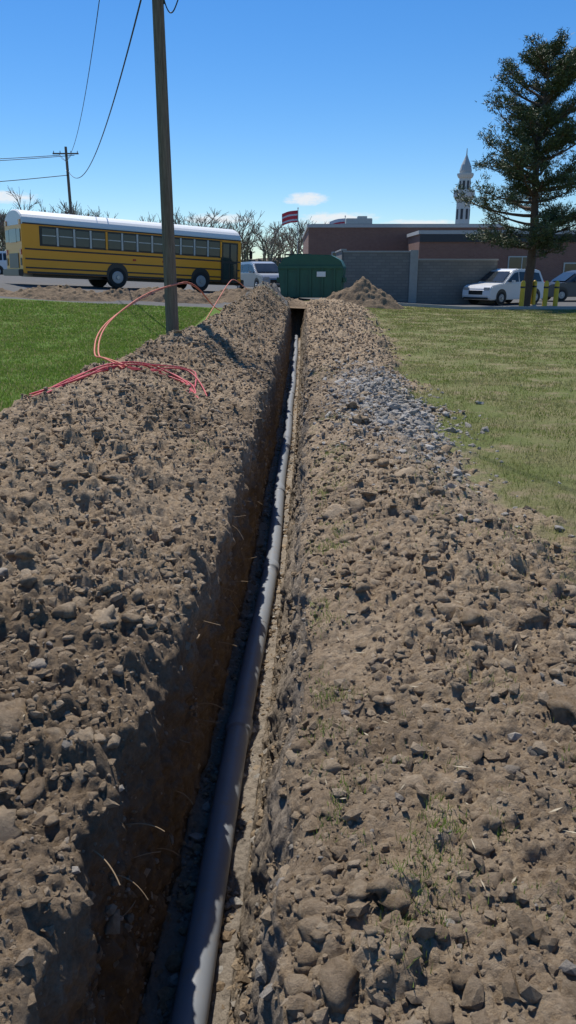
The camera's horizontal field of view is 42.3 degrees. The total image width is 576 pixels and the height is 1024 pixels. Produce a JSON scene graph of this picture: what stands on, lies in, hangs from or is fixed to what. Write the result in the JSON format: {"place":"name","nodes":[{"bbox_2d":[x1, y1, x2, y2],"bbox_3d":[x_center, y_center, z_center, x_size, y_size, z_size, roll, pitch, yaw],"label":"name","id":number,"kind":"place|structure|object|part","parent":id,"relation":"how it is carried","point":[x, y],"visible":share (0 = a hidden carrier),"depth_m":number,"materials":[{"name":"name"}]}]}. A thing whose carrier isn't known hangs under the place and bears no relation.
{"place":"outdoors","nodes":[
{"label":"outdoors","id":0,"kind":"place"},
{"bbox_2d":[0,298,213,411],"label":"lawn grass","id":1,"kind":"structure","parent":0,"point":[60,347],"depth_m":18.59,"materials":[{"name":"green plant"}]},
{"bbox_2d":[0,275,575,1023],"bbox_3d":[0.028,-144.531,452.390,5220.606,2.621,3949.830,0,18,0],"label":"ground","id":2,"kind":"structure","parent":0,"point":[170,761],"depth_m":3.31,"materials":[{"name":"brown soil"}]},
{"bbox_2d":[0,251,6,274],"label":"parked car","id":3,"kind":"object","parent":2,"relation":"on","point":[3,261],"visible":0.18,"depth_m":52.47,"materials":[{"name":"white metal"}]},
{"bbox_2d":[0,288,12,292],"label":"dirt pile","id":4,"kind":"object","parent":2,"relation":"on","point":[2,290],"visible":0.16,"depth_m":27.51,"materials":[{"name":"soil"}]},
{"bbox_2d":[0,284,120,301],"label":"dirt pile","id":5,"kind":"object","parent":2,"relation":"on","point":[66,292],"visible":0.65,"depth_m":26.87,"materials":[{"name":"soil"}]},
{"bbox_2d":[52,147,78,214],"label":"utility pole","id":6,"kind":"object","parent":2,"relation":"on","point":[68,186],"visible":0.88,"depth_m":69.64,"materials":[{"name":"brown wood"}]},
{"bbox_2d":[101,288,136,300],"bbox_3d":[-6.200,-8.144,28.055,3.220,0.554,2.070,0,18,0],"label":"dirt pile","id":7,"kind":"object","parent":2,"relation":"on","point":[125,294],"visible":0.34,"depth_m":27.71,"materials":[{"name":"soil"}]},
{"bbox_2d":[3,209,252,290],"bbox_3d":[-7.335,-12.257,35.534,11.590,3.097,2.880,-10,20,-35],"label":"school bus","id":8,"kind":"object","parent":2,"relation":"on","point":[102,252],"visible":0.89,"depth_m":33.88,"materials":[{"name":"yellow metal"}]},
{"bbox_3d":[-12.393,-12.178,32.928,0.050,0.500,0.500,-10,20,-35],"label":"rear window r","id":9,"kind":"part","parent":8,"relation":"part of","materials":[{"name":"grey glass"}]},
{"bbox_3d":[-11.932,-11.981,32.318,0.050,0.550,1.000,-10,20,-35],"label":"rear window","id":10,"kind":"part","parent":8,"relation":"part of","materials":[{"name":"grey glass"}]},
{"bbox_3d":[-11.470,-11.784,31.708,0.050,0.500,0.500,-10,20,-35],"label":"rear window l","id":11,"kind":"part","parent":8,"relation":"part of","materials":[{"name":"grey glass"}]},
{"bbox_3d":[-10.277,-11.840,32.019,0.597,0.640,0.020,-10,20,-35],"label":"window","id":12,"kind":"part","parent":8,"relation":"part of","materials":[{"name":"grey glass"}]},
{"bbox_3d":[-9.672,-11.941,32.444,0.597,0.640,0.020,-10,20,-35],"label":"window","id":13,"kind":"part","parent":8,"relation":"part of","materials":[{"name":"grey glass"}]},
{"bbox_3d":[-9.067,-12.043,32.868,0.597,0.640,0.020,-10,20,-35],"label":"window","id":14,"kind":"part","parent":8,"relation":"part of","materials":[{"name":"grey glass"}]},
{"bbox_3d":[-8.462,-12.144,33.293,0.597,0.640,0.020,-10,20,-35],"label":"window","id":15,"kind":"part","parent":8,"relation":"part of","materials":[{"name":"grey glass"}]},
{"bbox_3d":[-7.857,-12.245,33.717,0.597,0.640,0.020,-10,20,-35],"label":"window","id":16,"kind":"part","parent":8,"relation":"part of","materials":[{"name":"grey glass"}]},
{"bbox_3d":[-7.253,-12.347,34.141,0.597,0.640,0.020,-10,20,-35],"label":"window","id":17,"kind":"part","parent":8,"relation":"part of","materials":[{"name":"grey glass"}]},
{"bbox_3d":[-6.648,-12.448,34.566,0.597,0.640,0.020,-10,20,-35],"label":"window","id":18,"kind":"part","parent":8,"relation":"part of","materials":[{"name":"grey glass"}]},
{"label":"window","id":19,"kind":"part","parent":8,"relation":"part of","materials":[{"name":"grey glass"}]},
{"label":"window","id":20,"kind":"part","parent":8,"relation":"part of","materials":[{"name":"grey glass"}]},
{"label":"window","id":21,"kind":"part","parent":8,"relation":"part of","materials":[{"name":"black glass"}]},
{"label":"window","id":22,"kind":"part","parent":8,"relation":"part of","materials":[{"name":"black glass"}]},
{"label":"window","id":23,"kind":"part","parent":8,"relation":"part of","materials":[{"name":"black glass"}]},
{"bbox_3d":[-2.939,-12.489,37.358,0.950,1.900,0.050,-10,20,-35],"label":"door","id":24,"kind":"part","parent":8,"relation":"part of","materials":[{"name":"metal"}]},
{"bbox_2d":[29,279,246,397],"bbox_3d":[-1.866,-4.064,15.265,1.790,1.241,17.453,0,18,0],"label":"plastic conduit coil","id":25,"kind":"object","parent":2,"relation":"on","point":[120,365],"visible":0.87,"depth_m":9.34,"materials":[{"name":"red plastic"}]},
{"bbox_2d":[0,187,328,265],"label":"distant treeline","id":26,"kind":"object","parent":2,"relation":"on","point":[274,242],"visible":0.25,"depth_m":141.93,"materials":[{"name":"brown plant"}]},
{"bbox_2d":[152,0,178,333],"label":"utility pole","id":27,"kind":"object","parent":2,"relation":"on","point":[168,237],"visible":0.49,"depth_m":16.37,"materials":[{"name":"brown wood"}]},
{"bbox_2d":[0,0,177,181],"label":"overhead wires","id":28,"kind":"object","parent":27,"relation":"attached to","point":[85,94],"visible":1,"depth_m":27.92,"materials":[{"name":"black rubber"}]},
{"bbox_2d":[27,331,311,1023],"bbox_3d":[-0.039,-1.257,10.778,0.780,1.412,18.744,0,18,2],"label":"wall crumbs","id":29,"kind":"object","parent":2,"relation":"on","point":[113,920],"depth_m":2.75,"materials":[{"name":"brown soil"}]},
{"bbox_2d":[93,500,259,917],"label":"exposed roots","id":30,"kind":"object","parent":2,"relation":"on","point":[113,874],"visible":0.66,"depth_m":3.15,"materials":[{"name":"brown plant"}]},
{"bbox_2d":[130,286,223,303],"bbox_3d":[-4.400,-8.221,28.345,5.060,0.762,2.760,0,18,0],"label":"dirt pile","id":31,"kind":"object","parent":2,"relation":"on","point":[191,296],"visible":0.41,"depth_m":27.72,"materials":[{"name":"soil"}]},
{"bbox_2d":[145,347,299,1023],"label":"trench gravel","id":32,"kind":"structure","parent":2,"relation":"on","point":[172,965],"depth_m":4.03,"materials":[{"name":"grey gravel"}]},
{"bbox_2d":[170,335,297,1023],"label":"drain pipe","id":33,"kind":"object","parent":2,"relation":"on","point":[192,1000],"visible":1,"depth_m":3.91,"materials":[{"name":"grey plastic"}]},
{"bbox_2d":[206,288,304,308],"bbox_3d":[-1.600,-8.592,29.802,5.520,0.783,3.220,0,18,0],"label":"dirt pile","id":34,"kind":"object","parent":2,"relation":"on","point":[229,295],"visible":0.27,"depth_m":29.23,"materials":[{"name":"soil"}]},
{"bbox_2d":[235,262,279,288],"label":"parked car","id":35,"kind":"object","parent":2,"relation":"on","point":[253,274],"visible":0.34,"depth_m":44.70,"materials":[{"name":"silver metal"}]},
{"bbox_2d":[241,257,283,264],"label":"distant hedge","id":36,"kind":"object","parent":2,"relation":"on","point":[254,260],"depth_m":213.05,"materials":[{"name":"green plant"}]},
{"bbox_2d":[0,281,575,1023],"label":"soil crumbs","id":37,"kind":"object","parent":2,"relation":"on","point":[534,929],"visible":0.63,"depth_m":2.92,"materials":[{"name":"brown soil"}]},
{"bbox_2d":[0,286,575,1023],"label":"soil clods","id":38,"kind":"object","parent":2,"relation":"on","point":[338,976],"visible":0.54,"depth_m":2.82,"materials":[{"name":"brown soil"}]},
{"bbox_2d":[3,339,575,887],"bbox_3d":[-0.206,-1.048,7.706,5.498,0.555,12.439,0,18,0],"label":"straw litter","id":39,"kind":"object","parent":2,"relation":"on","point":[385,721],"visible":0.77,"depth_m":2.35,"materials":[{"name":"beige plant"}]},
{"bbox_2d":[282,208,298,253],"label":"flagpole","id":40,"kind":"object","parent":2,"relation":"on","point":[289,217],"visible":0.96,"depth_m":67.13,"materials":[{"name":"fabric"}]},
{"bbox_2d":[277,254,346,297],"bbox_3d":[1.144,-10.962,34.769,3.160,2.030,1.990,2,18,8],"label":"green dumpster","id":41,"kind":"object","parent":2,"relation":"on","point":[310,276],"visible":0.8,"depth_m":33.89,"materials":[{"name":"metal"}]},
{"bbox_2d":[336,251,343,260],"bbox_3d":[2.900,-13.018,41.508,0.200,2.800,5.000,0,18,0],"label":"panel","id":42,"kind":"object","parent":2,"relation":"on","point":[339,254],"visible":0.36,"depth_m":39.73,"materials":[{"name":"white metal"}]},
{"bbox_2d":[132,358,575,1016],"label":"weed tufts","id":43,"kind":"object","parent":2,"relation":"on","point":[452,826],"visible":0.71,"depth_m":2.25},
{"bbox_2d":[326,276,404,309],"bbox_3d":[3.100,-9.068,30.909,4.025,1.364,2.990,0,18,0],"label":"dirt pile","id":44,"kind":"object","parent":2,"relation":"on","point":[364,292],"visible":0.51,"depth_m":30.35,"materials":[{"name":"soil"}]},
{"bbox_2d":[343,252,409,301],"bbox_3d":[4.625,-12.160,39.158,3.450,2.800,0.200,0,18,0],"label":"panel","id":45,"kind":"object","parent":2,"relation":"on","point":[387,272],"visible":0.57,"depth_m":38.91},
{"bbox_2d":[343,251,409,251],"bbox_3d":[4.625,-13.530,38.715,3.500,0.080,0.280,0,18,0],"label":"cap","id":46,"kind":"object","parent":45,"relation":"on","point":[376,251],"visible":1,"depth_m":38.58,"materials":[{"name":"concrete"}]},
{"bbox_2d":[303,228,503,254],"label":"walls","id":47,"kind":"structure","parent":2,"relation":"on","point":[323,241],"depth_m":58.27,"materials":[{"name":"red brick"}]},
{"bbox_2d":[302,224,504,238],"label":"roof edge trim","id":48,"kind":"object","parent":47,"relation":"on","point":[393,226],"visible":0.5,"depth_m":57.88,"materials":[{"name":"grey metal"}]},
{"bbox_2d":[329,215,345,223],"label":"flagpole","id":49,"kind":"object","parent":48,"relation":"on","point":[339,221],"visible":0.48,"depth_m":69.09,"materials":[{"name":"fabric"}]},
{"bbox_2d":[345,216,371,223],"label":"rooftop unit","id":50,"kind":"object","parent":48,"relation":"on","point":[361,220],"visible":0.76,"depth_m":62.72,"materials":[{"name":"metal"}]},
{"bbox_2d":[408,250,418,302],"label":"pier","id":51,"kind":"structure","parent":2,"relation":"on","point":[413,274],"depth_m":38.89,"materials":[{"name":"concrete"}]},
{"bbox_2d":[312,350,564,530],"bbox_3d":[1.419,-1.476,9.488,2.291,0.364,9.635,0,18,0],"label":"gray rubble","id":52,"kind":"object","parent":2,"relation":"on","point":[393,405],"visible":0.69,"depth_m":8.26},
{"bbox_2d":[416,260,496,303],"bbox_3d":[8.875,-11.980,39.531,4.292,2.600,0.200,-2,18,-8],"label":"panel","id":53,"kind":"object","parent":2,"relation":"on","point":[442,281],"visible":0.57,"depth_m":39.30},
{"bbox_2d":[418,259,496,259],"bbox_3d":[8.875,-13.255,39.120,4.342,0.080,0.280,-2,18,-8],"label":"cap","id":54,"kind":"object","parent":53,"relation":"on","point":[457,259],"visible":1,"depth_m":38.98,"materials":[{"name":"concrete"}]},
{"bbox_2d":[453,148,474,223],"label":"minaret","id":55,"kind":"object","parent":2,"relation":"on","point":[465,175],"visible":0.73,"depth_m":69.56,"materials":[{"name":"white stone"}]},
{"bbox_2d":[398,303,575,309],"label":"kerb","id":56,"kind":"structure","parent":2,"relation":"on","point":[487,307],"depth_m":33.98,"materials":[{"name":"concrete"}]},
{"bbox_2d":[407,234,575,281],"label":"walls","id":57,"kind":"structure","parent":2,"relation":"on","point":[550,268],"depth_m":52.94,"materials":[{"name":"red brick"}]},
{"bbox_2d":[406,230,574,237],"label":"roof edge trim","id":58,"kind":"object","parent":57,"relation":"on","point":[438,232],"visible":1,"depth_m":52.39,"materials":[{"name":"grey metal"}]},
{"bbox_2d":[420,234,575,241],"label":"fascia","id":59,"kind":"structure","parent":57,"relation":"attached to","point":[442,237],"depth_m":52.50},
{"bbox_2d":[507,256,526,268],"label":"window frame","id":60,"kind":"object","parent":57,"relation":"attached to","point":[513,256],"visible":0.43,"depth_m":52.93,"materials":[{"name":"grey metal"}]},
{"bbox_2d":[509,257,526,268],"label":"window glass","id":61,"kind":"object","parent":60,"relation":"in","point":[514,262],"visible":0.43,"depth_m":53.03,"materials":[{"name":"grey glass"}]},
{"bbox_2d":[462,269,544,304],"bbox_3d":[11.454,-11.911,39.352,4.526,1.779,2.180,-12,22,-33],"label":"parked car","id":62,"kind":"object","parent":2,"relation":"on","point":[500,286],"visible":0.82,"depth_m":38.45,"materials":[{"name":"white metal"}]},
{"bbox_2d":[451,28,575,305],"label":"pine tree","id":63,"kind":"object","parent":2,"relation":"on","point":[533,128],"visible":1,"depth_m":33.99,"materials":[{"name":"green plant"}]},
{"bbox_2d":[519,280,525,305],"bbox_3d":[11.050,-10.271,35.144,0.340,1.245,0.335,0,18,0],"label":"bollard","id":64,"kind":"object","parent":2,"relation":"on","point":[522,292],"visible":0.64,"depth_m":35.06,"materials":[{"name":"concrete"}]},
{"bbox_2d":[530,280,536,305],"bbox_3d":[12.200,-10.855,36.952,0.340,1.245,0.335,0,18,0],"label":"bollard","id":65,"kind":"object","parent":2,"relation":"on","point":[533,296],"visible":0.87,"depth_m":36.88,"materials":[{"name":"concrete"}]},
{"bbox_2d":[542,281,548,305],"bbox_3d":[12.050,-10.179,34.859,0.340,1.245,0.335,0,18,0],"label":"bollard","id":66,"kind":"object","parent":2,"relation":"on","point":[545,293],"visible":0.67,"depth_m":34.77,"materials":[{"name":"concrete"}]},
{"bbox_2d":[553,281,559,305],"bbox_3d":[12.550,-10.179,34.859,0.340,1.245,0.335,0,18,0],"label":"bollard","id":67,"kind":"object","parent":2,"relation":"on","point":[556,292],"visible":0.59,"depth_m":34.77,"materials":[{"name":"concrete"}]},
{"bbox_2d":[542,270,575,301],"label":"parked car","id":68,"kind":"object","parent":2,"relation":"on","point":[567,281],"visible":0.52,"depth_m":42.67,"materials":[{"name":"grey metal"}]},
{"bbox_2d":[0,0,575,259],"label":"sky","id":69,"kind":"structure","parent":0,"point":[328,110],"materials":[{"name":"blue"}]},
{"bbox_2d":[307,300,575,583],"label":"lawn grass","id":70,"kind":"structure","parent":0,"point":[441,311],"depth_m":13.36,"materials":[{"name":"green plant"}]},
{"bbox_2d":[564,264,575,271],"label":"door leaf","id":71,"kind":"object","parent":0,"point":[569,267],"visible":0.29,"depth_m":53.10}
]}

